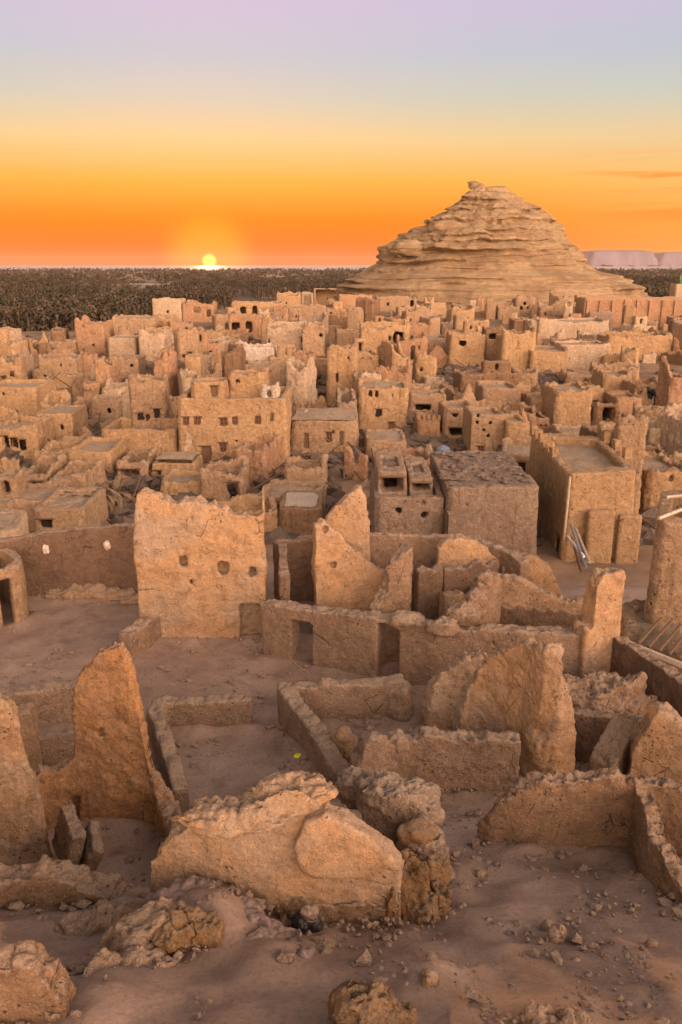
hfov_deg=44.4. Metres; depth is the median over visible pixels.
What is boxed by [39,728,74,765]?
wall
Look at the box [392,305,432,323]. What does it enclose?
ruined house
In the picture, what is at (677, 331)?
mud house
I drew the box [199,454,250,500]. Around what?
mud house
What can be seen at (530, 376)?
ruined house
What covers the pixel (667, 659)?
pergola
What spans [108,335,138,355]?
mud house
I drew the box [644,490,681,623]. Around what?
mud house
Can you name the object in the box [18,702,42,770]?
wall stub
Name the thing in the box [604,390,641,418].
mud house
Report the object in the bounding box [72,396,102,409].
ruined wall
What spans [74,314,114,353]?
mud house
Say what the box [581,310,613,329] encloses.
ruined house
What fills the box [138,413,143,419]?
window
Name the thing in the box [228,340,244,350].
mud house
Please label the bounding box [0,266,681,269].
water
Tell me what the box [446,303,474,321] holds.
ruined house
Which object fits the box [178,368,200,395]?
ruined house
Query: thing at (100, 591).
mud heap
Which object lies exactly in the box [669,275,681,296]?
mud house
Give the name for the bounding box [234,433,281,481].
ruined house
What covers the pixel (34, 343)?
ruined house
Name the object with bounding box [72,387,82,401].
ruined wall
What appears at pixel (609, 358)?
ruined house
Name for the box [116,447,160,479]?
mud house
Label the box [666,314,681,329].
mud house
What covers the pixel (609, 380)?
mud house
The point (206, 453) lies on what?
door
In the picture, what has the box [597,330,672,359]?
mud house
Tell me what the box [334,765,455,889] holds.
eroded knob
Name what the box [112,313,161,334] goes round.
mud house
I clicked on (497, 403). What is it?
ruined house
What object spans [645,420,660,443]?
mud house
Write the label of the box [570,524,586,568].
pole
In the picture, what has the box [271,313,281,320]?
ruined house
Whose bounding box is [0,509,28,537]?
mud house
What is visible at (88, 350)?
mud house
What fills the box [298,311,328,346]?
ruined house
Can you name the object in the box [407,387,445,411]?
mud house
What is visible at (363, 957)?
clods
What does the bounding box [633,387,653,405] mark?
ruined wall
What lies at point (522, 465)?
window
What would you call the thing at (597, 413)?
mud house
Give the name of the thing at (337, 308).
mud house
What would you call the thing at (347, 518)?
wall fin
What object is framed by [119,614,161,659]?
wall
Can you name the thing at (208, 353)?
mud house
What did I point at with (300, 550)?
room wall
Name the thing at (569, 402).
mud house
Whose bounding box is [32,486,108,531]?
mud house
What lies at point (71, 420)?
mud house
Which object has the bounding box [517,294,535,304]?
mud house
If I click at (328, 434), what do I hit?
window
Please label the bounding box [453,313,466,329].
mud house
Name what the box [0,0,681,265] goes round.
sky
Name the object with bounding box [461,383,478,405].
ruined wall
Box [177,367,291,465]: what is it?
mud house
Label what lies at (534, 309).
ruined wall
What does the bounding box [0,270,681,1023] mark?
ground
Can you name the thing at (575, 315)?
mud house
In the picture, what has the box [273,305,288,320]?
ruined house
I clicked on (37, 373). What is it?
mud house
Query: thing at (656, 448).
mud house
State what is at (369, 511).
ruined house
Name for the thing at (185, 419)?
window
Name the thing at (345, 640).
doorway wall
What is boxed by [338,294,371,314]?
mud house
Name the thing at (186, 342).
ruined house
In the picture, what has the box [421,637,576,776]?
domed slab
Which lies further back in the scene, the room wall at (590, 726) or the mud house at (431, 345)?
the mud house at (431, 345)
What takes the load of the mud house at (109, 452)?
on the ground
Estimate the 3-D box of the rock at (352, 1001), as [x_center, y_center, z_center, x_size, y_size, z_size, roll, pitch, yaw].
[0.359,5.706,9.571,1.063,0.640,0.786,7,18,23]
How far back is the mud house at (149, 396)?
85.95 m
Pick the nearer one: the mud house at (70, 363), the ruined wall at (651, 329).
the mud house at (70, 363)
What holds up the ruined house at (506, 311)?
on the ground
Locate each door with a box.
[201,446,211,462]
[211,386,216,396]
[304,433,308,447]
[339,431,342,444]
[388,422,393,428]
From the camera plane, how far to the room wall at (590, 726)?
21.02 m
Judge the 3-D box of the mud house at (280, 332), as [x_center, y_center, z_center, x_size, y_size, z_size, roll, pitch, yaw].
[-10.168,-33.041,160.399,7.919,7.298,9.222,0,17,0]
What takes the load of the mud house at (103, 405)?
on the ground
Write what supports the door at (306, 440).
in the mud house at (335, 426)
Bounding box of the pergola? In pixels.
[630,617,681,669]
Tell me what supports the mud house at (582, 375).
on the ground
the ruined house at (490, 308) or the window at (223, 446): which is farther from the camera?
the ruined house at (490, 308)
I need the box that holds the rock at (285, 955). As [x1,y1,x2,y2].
[275,947,296,963]
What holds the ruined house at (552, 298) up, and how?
on the ground
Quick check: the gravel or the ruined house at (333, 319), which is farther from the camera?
the ruined house at (333, 319)
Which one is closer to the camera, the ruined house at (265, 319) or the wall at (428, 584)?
the wall at (428, 584)
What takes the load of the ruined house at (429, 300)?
on the ground
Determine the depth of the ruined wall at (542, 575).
30.17 m
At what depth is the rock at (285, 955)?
10.81 m
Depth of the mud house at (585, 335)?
164.50 m
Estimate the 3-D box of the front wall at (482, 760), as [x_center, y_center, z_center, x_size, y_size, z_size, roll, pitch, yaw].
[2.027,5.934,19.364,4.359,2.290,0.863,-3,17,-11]
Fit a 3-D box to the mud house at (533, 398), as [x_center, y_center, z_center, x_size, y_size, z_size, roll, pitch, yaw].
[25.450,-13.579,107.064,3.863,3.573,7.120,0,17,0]
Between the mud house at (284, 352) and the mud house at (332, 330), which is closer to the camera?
the mud house at (284, 352)
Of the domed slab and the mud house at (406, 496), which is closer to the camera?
the domed slab
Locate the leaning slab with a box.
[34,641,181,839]
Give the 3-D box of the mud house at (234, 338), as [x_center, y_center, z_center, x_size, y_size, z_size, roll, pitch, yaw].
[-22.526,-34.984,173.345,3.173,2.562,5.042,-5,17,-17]
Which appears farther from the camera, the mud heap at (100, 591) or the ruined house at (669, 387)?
the ruined house at (669, 387)
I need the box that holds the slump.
[145,874,316,958]
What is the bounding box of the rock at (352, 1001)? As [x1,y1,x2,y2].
[327,978,416,1023]
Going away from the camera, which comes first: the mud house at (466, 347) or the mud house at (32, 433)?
the mud house at (32, 433)
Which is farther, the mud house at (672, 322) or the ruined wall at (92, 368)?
the mud house at (672, 322)
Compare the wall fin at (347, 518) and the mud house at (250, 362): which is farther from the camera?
the mud house at (250, 362)
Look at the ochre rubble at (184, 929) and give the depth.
11.12 m
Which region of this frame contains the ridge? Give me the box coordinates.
[85,896,186,955]
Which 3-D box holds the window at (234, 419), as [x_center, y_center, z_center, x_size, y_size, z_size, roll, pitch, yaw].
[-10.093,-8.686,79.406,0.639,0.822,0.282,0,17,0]
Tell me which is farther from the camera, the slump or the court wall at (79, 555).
the court wall at (79, 555)
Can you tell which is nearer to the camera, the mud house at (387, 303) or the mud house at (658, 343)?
the mud house at (658, 343)
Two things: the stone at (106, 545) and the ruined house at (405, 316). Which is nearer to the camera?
the stone at (106, 545)
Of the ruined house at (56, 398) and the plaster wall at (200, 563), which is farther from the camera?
the ruined house at (56, 398)
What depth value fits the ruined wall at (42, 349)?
154.20 m
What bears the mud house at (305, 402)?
on the ground
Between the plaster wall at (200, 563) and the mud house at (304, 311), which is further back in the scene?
the mud house at (304, 311)
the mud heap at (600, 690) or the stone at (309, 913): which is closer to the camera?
the stone at (309, 913)
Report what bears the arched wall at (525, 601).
on the ground
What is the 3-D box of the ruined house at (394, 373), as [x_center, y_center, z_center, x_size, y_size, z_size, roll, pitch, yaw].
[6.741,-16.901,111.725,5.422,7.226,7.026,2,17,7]
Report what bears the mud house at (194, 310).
on the ground
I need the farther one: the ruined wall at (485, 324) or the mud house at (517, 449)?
the ruined wall at (485, 324)
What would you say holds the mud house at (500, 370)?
on the ground
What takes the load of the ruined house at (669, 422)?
on the ground
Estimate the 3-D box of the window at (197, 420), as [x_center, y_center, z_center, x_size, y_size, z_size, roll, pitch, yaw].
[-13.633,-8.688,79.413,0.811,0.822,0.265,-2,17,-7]
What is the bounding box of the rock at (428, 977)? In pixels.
[418,968,438,986]
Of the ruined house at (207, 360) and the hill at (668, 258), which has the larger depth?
the hill at (668, 258)
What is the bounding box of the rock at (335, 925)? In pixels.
[328,922,342,928]
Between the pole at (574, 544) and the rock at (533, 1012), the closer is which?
the rock at (533, 1012)
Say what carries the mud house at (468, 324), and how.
on the ground
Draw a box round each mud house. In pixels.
[0,326,21,340]
[0,328,28,356]
[0,379,55,415]
[0,413,55,458]
[0,469,67,531]
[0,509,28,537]
[17,451,67,483]
[32,368,52,378]
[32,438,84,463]
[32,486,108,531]
[35,404,88,440]
[37,351,87,374]
[46,374,75,388]
[47,346,74,353]
[49,458,108,490]
[51,326,68,340]
[66,436,127,472]
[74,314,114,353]
[78,379,100,404]
[83,347,96,353]
[90,393,122,417]
[101,416,178,453]
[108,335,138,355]
[108,353,145,377]
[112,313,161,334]
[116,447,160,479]
[127,372,171,428]
[138,328,170,360]
[151,451,203,478]
[152,297,185,321]
[160,468,199,494]
[168,320,193,330]
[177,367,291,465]
[182,299,217,321]
[184,353,204,374]
[199,331,222,368]
[199,340,214,372]
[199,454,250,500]
[205,329,227,338]
[228,313,264,338]
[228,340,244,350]
[230,337,240,340]
[231,300,284,314]
[235,340,276,360]
[244,359,283,385]
[246,359,285,383]
[257,479,325,510]
[266,320,306,350]
[269,343,294,367]
[276,291,300,305]
[279,490,323,534]
[283,453,328,495]
[288,304,325,320]
[290,408,358,453]
[293,399,309,407]
[301,292,312,305]
[302,321,325,355]
[313,288,336,304]
[316,355,326,375]
[326,301,345,314]
[326,343,357,407]
[329,325,342,343]
[335,327,358,345]
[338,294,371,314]
[354,337,378,374]
[357,376,408,429]
[358,480,370,508]
[359,320,409,352]
[364,298,379,321]
[364,428,406,455]
[369,450,444,534]
[373,316,383,321]
[375,295,416,311]
[395,332,427,367]
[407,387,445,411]
[409,322,431,338]
[411,334,445,347]
[412,352,436,383]
[414,412,440,437]
[419,316,439,334]
[423,302,446,315]
[427,341,445,354]
[429,450,538,554]
[438,399,472,437]
[445,325,485,367]
[449,320,481,332]
[451,303,466,307]
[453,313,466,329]
[453,360,521,392]
[458,300,479,311]
[462,405,504,450]
[474,311,485,316]
[475,380,518,402]
[476,297,484,310]
[482,325,502,360]
[494,325,535,368]
[495,300,513,316]
[501,437,530,473]
[502,412,529,440]
[508,317,524,331]
[512,296,532,316]
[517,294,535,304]
[520,391,542,411]
[528,310,562,318]
[528,344,568,373]
[528,425,641,563]
[531,316,608,338]
[535,411,549,432]
[540,380,593,425]
[550,339,610,371]
[550,424,584,434]
[563,381,604,401]
[564,370,591,382]
[568,295,586,303]
[569,313,581,317]
[574,296,681,327]
[577,331,614,339]
[579,339,600,342]
[579,424,596,436]
[590,397,618,424]
[591,368,632,391]
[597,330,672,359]
[597,421,615,439]
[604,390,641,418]
[620,315,655,331]
[620,599,681,672]
[621,304,635,324]
[628,330,653,333]
[632,402,663,420]
[639,451,681,511]
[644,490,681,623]
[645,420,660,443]
[645,443,672,461]
[647,320,658,329]
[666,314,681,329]
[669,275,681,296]
[669,320,681,332]
[671,322,681,350]
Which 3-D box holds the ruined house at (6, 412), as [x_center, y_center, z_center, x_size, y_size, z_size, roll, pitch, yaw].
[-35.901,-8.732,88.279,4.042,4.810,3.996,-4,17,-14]
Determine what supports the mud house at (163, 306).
on the ground
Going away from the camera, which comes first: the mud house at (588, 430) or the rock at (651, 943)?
the rock at (651, 943)
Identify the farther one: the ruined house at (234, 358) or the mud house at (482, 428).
the ruined house at (234, 358)
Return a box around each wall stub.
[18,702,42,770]
[443,569,501,626]
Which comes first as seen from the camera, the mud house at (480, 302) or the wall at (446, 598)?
the wall at (446, 598)
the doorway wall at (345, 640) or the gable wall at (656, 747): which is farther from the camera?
the doorway wall at (345, 640)
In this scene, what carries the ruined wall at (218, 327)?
on the ground
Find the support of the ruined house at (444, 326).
on the ground
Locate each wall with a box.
[0,457,20,471]
[0,523,137,602]
[0,680,76,727]
[0,692,52,865]
[0,854,150,908]
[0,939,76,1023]
[22,337,37,357]
[38,343,52,354]
[39,728,74,765]
[41,331,47,342]
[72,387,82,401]
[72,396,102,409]
[75,370,89,388]
[79,426,93,435]
[82,353,97,372]
[89,363,94,379]
[100,418,116,431]
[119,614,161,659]
[121,390,130,417]
[133,486,267,638]
[147,693,252,813]
[150,770,404,927]
[183,429,192,451]
[207,362,221,376]
[215,323,222,330]
[261,599,579,685]
[273,534,314,601]
[277,543,290,600]
[277,673,413,784]
[292,398,304,415]
[307,396,327,407]
[325,328,326,348]
[343,445,368,480]
[348,725,520,792]
[369,532,529,579]
[413,563,442,619]
[417,444,432,452]
[428,345,447,367]
[435,533,498,572]
[437,587,471,618]
[442,558,496,593]
[453,392,474,399]
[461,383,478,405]
[477,767,681,902]
[479,322,488,330]
[498,573,582,627]
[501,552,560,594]
[515,382,530,397]
[519,406,530,440]
[530,384,540,392]
[531,304,537,315]
[535,333,541,345]
[549,328,565,341]
[556,367,564,379]
[574,708,643,762]
[610,636,681,716]
[627,701,681,782]
[633,326,642,330]
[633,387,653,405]
[641,352,656,362]
[647,326,663,332]
[661,323,667,330]
[672,337,681,351]
[673,451,681,462]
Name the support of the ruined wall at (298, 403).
on the ground
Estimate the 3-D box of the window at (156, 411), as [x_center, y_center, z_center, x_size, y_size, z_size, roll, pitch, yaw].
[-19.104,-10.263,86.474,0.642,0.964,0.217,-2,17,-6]
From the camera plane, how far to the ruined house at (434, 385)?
123.56 m
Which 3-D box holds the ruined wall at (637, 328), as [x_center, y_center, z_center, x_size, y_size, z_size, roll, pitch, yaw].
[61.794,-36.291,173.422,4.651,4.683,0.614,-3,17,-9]
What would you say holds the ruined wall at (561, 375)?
on the ground
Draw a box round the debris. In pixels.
[0,356,681,523]
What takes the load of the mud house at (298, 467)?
on the ground
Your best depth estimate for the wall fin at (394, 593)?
26.72 m
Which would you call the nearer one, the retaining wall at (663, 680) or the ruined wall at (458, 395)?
the retaining wall at (663, 680)
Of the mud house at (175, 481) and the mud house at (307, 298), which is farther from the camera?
the mud house at (307, 298)
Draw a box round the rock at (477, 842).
[467,838,481,846]
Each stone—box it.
[42,544,49,553]
[103,540,110,550]
[300,904,318,922]
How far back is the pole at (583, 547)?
48.44 m
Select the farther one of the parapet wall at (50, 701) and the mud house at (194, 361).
the mud house at (194, 361)
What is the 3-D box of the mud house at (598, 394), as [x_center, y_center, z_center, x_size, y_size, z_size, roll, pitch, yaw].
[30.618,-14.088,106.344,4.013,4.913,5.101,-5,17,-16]
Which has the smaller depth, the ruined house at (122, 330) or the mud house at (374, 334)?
the mud house at (374, 334)
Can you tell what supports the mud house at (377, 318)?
on the ground
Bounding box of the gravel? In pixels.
[3,646,673,1023]
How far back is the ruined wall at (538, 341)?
168.92 m
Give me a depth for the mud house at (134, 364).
132.60 m
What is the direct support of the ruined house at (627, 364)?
on the ground
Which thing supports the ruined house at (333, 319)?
on the ground
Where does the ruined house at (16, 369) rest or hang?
on the ground
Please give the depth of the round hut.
30.00 m
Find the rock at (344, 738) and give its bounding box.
[329,725,357,762]
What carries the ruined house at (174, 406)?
on the ground
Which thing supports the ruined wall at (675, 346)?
on the ground
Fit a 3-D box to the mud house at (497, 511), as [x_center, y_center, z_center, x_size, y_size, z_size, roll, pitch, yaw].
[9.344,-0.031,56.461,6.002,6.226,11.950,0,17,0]
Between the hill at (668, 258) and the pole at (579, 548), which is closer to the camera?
the pole at (579, 548)
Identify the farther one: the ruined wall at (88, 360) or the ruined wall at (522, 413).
the ruined wall at (88, 360)
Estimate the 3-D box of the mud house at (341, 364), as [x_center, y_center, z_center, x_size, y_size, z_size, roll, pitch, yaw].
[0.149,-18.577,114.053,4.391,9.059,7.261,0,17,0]
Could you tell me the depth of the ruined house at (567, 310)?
204.98 m
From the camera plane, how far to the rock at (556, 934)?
11.93 m
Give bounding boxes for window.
[41,520,51,526]
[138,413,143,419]
[154,409,158,417]
[183,417,188,424]
[194,417,201,424]
[219,418,227,425]
[219,443,226,451]
[232,416,237,424]
[255,415,260,423]
[326,432,331,441]
[375,409,381,416]
[519,462,524,471]
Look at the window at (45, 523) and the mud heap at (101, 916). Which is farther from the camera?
the window at (45, 523)
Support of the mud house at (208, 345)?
on the ground
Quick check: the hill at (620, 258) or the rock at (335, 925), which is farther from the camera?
the hill at (620, 258)
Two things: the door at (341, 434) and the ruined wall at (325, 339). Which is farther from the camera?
the ruined wall at (325, 339)
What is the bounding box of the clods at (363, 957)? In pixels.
[1,645,673,1023]
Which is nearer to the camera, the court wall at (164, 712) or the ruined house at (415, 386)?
the court wall at (164, 712)
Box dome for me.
[436,445,449,450]
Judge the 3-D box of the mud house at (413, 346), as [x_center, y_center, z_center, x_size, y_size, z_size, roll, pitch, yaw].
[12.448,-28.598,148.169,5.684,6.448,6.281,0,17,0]
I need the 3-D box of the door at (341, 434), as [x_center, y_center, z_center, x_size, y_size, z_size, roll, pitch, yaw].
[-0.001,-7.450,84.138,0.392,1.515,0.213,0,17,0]
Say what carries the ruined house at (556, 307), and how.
on the ground
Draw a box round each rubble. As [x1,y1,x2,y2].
[0,320,676,546]
[152,905,225,952]
[384,848,452,926]
[434,450,528,483]
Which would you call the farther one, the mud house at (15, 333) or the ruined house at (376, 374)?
the mud house at (15, 333)
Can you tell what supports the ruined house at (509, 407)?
on the ground
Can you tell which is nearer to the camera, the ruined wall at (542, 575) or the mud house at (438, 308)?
the ruined wall at (542, 575)
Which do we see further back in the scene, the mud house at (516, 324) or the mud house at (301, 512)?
the mud house at (516, 324)
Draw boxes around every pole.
[563,476,570,542]
[566,535,585,557]
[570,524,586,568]
[571,537,582,572]
[574,528,590,562]
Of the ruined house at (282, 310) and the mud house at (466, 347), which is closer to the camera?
the mud house at (466, 347)
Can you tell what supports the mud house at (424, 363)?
on the ground
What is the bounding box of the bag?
[291,909,323,933]
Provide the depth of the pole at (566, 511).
51.70 m
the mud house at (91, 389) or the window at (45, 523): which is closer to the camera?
the window at (45, 523)
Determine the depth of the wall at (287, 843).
12.35 m
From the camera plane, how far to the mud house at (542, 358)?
135.94 m
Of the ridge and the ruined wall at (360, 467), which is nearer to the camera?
the ridge
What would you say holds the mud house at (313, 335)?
on the ground
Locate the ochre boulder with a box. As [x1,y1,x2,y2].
[396,818,437,844]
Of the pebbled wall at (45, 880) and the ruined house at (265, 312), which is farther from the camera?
the ruined house at (265, 312)
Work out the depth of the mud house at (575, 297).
243.82 m
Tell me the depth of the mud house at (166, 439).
80.69 m
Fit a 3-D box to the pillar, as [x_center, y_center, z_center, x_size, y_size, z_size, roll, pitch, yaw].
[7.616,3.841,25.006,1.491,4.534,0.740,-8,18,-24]
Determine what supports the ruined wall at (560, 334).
on the ground
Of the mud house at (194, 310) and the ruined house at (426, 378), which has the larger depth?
the mud house at (194, 310)
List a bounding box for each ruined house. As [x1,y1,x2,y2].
[0,356,27,379]
[0,404,21,446]
[3,347,33,378]
[22,337,37,349]
[37,339,77,353]
[40,389,70,409]
[59,434,90,449]
[94,356,121,392]
[102,377,128,395]
[118,325,129,334]
[144,326,172,331]
[153,348,178,396]
[154,315,178,325]
[160,331,173,343]
[170,395,179,417]
[173,327,199,360]
[177,354,212,387]
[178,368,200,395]
[201,371,210,376]
[209,335,231,350]
[212,310,235,328]
[212,493,278,531]
[223,343,245,376]
[225,307,240,313]
[225,328,248,341]
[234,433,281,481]
[258,308,269,316]
[260,314,287,343]
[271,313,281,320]
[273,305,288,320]
[285,356,317,406]
[292,347,315,365]
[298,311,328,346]
[314,312,346,328]
[329,337,333,345]
[336,388,356,407]
[345,492,370,518]
[346,306,363,328]
[353,370,381,399]
[371,359,411,389]
[376,447,429,466]
[377,340,407,367]
[383,309,409,323]
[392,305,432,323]
[401,305,415,311]
[411,380,420,388]
[415,381,448,392]
[421,374,444,383]
[424,297,433,302]
[439,383,474,400]
[440,320,452,335]
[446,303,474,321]
[476,319,488,324]
[476,399,506,410]
[485,297,495,319]
[496,305,519,319]
[501,314,527,323]
[502,402,536,424]
[518,367,537,388]
[523,317,538,333]
[536,300,565,316]
[548,291,568,305]
[563,303,572,318]
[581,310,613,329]
[589,358,639,379]
[600,353,619,363]
[604,413,648,513]
[619,345,638,364]
[621,376,657,393]
[655,355,681,405]
[657,402,681,452]
[660,351,681,365]
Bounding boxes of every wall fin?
[311,518,413,610]
[325,485,369,560]
[369,543,413,666]
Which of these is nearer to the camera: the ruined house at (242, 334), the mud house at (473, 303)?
the ruined house at (242, 334)
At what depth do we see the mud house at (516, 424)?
81.70 m
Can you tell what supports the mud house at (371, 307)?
on the ground
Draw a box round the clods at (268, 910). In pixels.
[0,598,681,1023]
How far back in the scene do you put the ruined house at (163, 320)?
197.93 m
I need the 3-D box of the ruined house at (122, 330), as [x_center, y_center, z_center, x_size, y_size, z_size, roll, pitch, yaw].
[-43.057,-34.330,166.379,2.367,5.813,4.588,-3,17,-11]
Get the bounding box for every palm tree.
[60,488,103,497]
[95,479,121,512]
[109,474,135,507]
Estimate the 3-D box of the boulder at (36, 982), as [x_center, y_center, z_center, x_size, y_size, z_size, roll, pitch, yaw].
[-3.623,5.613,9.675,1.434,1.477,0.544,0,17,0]
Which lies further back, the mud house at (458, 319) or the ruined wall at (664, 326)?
the ruined wall at (664, 326)
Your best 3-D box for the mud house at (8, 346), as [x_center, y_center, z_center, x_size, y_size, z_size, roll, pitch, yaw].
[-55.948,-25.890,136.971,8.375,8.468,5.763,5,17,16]
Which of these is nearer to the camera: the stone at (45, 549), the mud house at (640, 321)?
the stone at (45, 549)
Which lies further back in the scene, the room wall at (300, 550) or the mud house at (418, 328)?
the mud house at (418, 328)
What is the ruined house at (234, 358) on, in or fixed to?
on the ground
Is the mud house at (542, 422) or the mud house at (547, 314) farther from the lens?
the mud house at (547, 314)
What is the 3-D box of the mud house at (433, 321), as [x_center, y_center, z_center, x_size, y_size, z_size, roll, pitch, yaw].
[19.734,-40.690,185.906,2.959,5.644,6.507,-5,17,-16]
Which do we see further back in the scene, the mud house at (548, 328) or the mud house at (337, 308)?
the mud house at (337, 308)
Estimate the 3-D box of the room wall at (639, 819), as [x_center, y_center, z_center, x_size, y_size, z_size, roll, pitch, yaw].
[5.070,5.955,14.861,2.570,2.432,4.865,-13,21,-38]
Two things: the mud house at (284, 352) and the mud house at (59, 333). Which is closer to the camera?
the mud house at (284, 352)
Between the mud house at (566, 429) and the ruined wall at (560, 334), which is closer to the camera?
the mud house at (566, 429)
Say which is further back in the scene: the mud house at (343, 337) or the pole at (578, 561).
the mud house at (343, 337)
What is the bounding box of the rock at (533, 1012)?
[509,999,613,1023]
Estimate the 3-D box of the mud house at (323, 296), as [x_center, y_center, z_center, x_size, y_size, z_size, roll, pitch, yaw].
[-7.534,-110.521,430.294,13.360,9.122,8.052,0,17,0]
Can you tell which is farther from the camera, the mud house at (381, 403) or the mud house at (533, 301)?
the mud house at (533, 301)
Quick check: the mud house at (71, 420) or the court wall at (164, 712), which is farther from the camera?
the mud house at (71, 420)
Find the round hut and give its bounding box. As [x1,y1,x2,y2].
[0,548,28,626]
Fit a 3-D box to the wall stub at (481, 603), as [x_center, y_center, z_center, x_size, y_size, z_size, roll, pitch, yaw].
[4.132,3.798,25.803,2.370,4.151,1.239,-11,20,-33]
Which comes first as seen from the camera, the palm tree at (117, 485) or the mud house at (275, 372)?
the palm tree at (117, 485)
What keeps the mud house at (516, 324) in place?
on the ground
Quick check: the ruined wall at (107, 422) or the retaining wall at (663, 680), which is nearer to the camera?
the retaining wall at (663, 680)
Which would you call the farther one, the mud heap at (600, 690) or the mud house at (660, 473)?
the mud house at (660, 473)
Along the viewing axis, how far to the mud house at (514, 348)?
137.28 m
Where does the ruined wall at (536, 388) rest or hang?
on the ground
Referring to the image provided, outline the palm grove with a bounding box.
[0,267,681,330]
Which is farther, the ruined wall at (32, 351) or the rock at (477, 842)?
the ruined wall at (32, 351)
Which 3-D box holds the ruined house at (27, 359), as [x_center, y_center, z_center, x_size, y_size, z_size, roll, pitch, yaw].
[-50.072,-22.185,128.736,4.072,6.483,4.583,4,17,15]
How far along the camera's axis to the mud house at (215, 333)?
174.54 m
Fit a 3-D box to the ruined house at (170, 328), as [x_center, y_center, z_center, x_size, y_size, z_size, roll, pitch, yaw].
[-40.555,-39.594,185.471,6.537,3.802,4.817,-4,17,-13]
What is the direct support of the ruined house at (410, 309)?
on the ground
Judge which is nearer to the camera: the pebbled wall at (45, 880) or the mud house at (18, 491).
the pebbled wall at (45, 880)
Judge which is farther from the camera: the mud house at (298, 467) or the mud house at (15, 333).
the mud house at (15, 333)
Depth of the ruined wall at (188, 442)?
79.88 m
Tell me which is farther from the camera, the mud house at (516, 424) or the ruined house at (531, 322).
the ruined house at (531, 322)
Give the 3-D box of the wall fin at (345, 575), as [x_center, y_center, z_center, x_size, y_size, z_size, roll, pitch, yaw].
[0.809,2.402,29.460,3.778,4.803,0.654,-5,17,-17]
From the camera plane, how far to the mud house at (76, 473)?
68.33 m
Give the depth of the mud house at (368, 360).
121.85 m
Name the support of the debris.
on the ground
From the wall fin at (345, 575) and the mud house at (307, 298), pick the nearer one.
the wall fin at (345, 575)
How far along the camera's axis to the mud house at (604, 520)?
52.41 m
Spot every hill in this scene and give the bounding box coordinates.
[334,181,649,310]
[581,250,660,265]
[654,252,681,265]
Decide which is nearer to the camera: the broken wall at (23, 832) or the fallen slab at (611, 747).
the broken wall at (23, 832)
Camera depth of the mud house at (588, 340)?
149.05 m
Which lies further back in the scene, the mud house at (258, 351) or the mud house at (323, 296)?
the mud house at (323, 296)
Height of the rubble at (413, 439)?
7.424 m
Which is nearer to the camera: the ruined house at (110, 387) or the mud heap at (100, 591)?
the mud heap at (100, 591)
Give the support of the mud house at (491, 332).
on the ground
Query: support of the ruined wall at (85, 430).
on the ground
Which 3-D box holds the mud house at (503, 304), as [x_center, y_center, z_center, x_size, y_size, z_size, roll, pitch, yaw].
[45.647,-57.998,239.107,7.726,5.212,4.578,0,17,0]
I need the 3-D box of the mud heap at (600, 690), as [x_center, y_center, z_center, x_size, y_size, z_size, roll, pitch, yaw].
[6.756,5.262,22.709,3.838,1.816,1.836,0,17,0]
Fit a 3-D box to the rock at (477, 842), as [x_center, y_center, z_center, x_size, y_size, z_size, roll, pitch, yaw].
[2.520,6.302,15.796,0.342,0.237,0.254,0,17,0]
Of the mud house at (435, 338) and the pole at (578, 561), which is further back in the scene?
the mud house at (435, 338)
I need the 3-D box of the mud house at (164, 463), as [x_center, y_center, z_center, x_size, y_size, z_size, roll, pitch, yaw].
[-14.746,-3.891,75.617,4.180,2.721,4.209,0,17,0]
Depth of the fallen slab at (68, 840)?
17.34 m
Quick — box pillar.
[572,567,625,678]
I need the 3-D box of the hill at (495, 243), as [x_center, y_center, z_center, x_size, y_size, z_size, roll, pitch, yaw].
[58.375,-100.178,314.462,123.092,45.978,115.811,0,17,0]
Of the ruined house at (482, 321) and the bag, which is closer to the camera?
the bag
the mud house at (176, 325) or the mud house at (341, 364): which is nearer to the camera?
the mud house at (341, 364)
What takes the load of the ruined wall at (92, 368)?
on the ground
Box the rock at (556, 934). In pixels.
[543,924,568,943]
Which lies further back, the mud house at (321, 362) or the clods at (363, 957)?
the mud house at (321, 362)
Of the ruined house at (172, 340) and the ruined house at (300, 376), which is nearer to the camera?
the ruined house at (300, 376)
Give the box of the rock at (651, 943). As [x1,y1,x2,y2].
[642,938,657,948]
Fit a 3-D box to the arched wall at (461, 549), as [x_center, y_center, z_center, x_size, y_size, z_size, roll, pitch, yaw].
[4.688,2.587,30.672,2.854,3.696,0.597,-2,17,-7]
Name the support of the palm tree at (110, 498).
on the ground
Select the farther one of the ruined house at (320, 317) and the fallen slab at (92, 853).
the ruined house at (320, 317)
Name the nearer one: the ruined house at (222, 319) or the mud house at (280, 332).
the mud house at (280, 332)
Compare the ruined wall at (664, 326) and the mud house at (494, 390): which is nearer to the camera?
the mud house at (494, 390)
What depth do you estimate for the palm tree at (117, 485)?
65.61 m
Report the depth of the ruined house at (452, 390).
117.27 m
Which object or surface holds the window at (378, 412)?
in the mud house at (381, 403)
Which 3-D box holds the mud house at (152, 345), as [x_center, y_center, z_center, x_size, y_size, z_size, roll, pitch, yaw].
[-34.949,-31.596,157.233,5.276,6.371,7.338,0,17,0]
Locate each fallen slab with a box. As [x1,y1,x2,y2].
[52,803,86,864]
[78,821,103,870]
[587,710,638,774]
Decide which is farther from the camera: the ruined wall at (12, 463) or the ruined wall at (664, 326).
the ruined wall at (664, 326)
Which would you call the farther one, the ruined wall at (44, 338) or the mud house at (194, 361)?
the ruined wall at (44, 338)
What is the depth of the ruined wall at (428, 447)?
78.76 m
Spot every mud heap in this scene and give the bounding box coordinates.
[36,583,137,604]
[54,899,179,971]
[563,669,657,715]

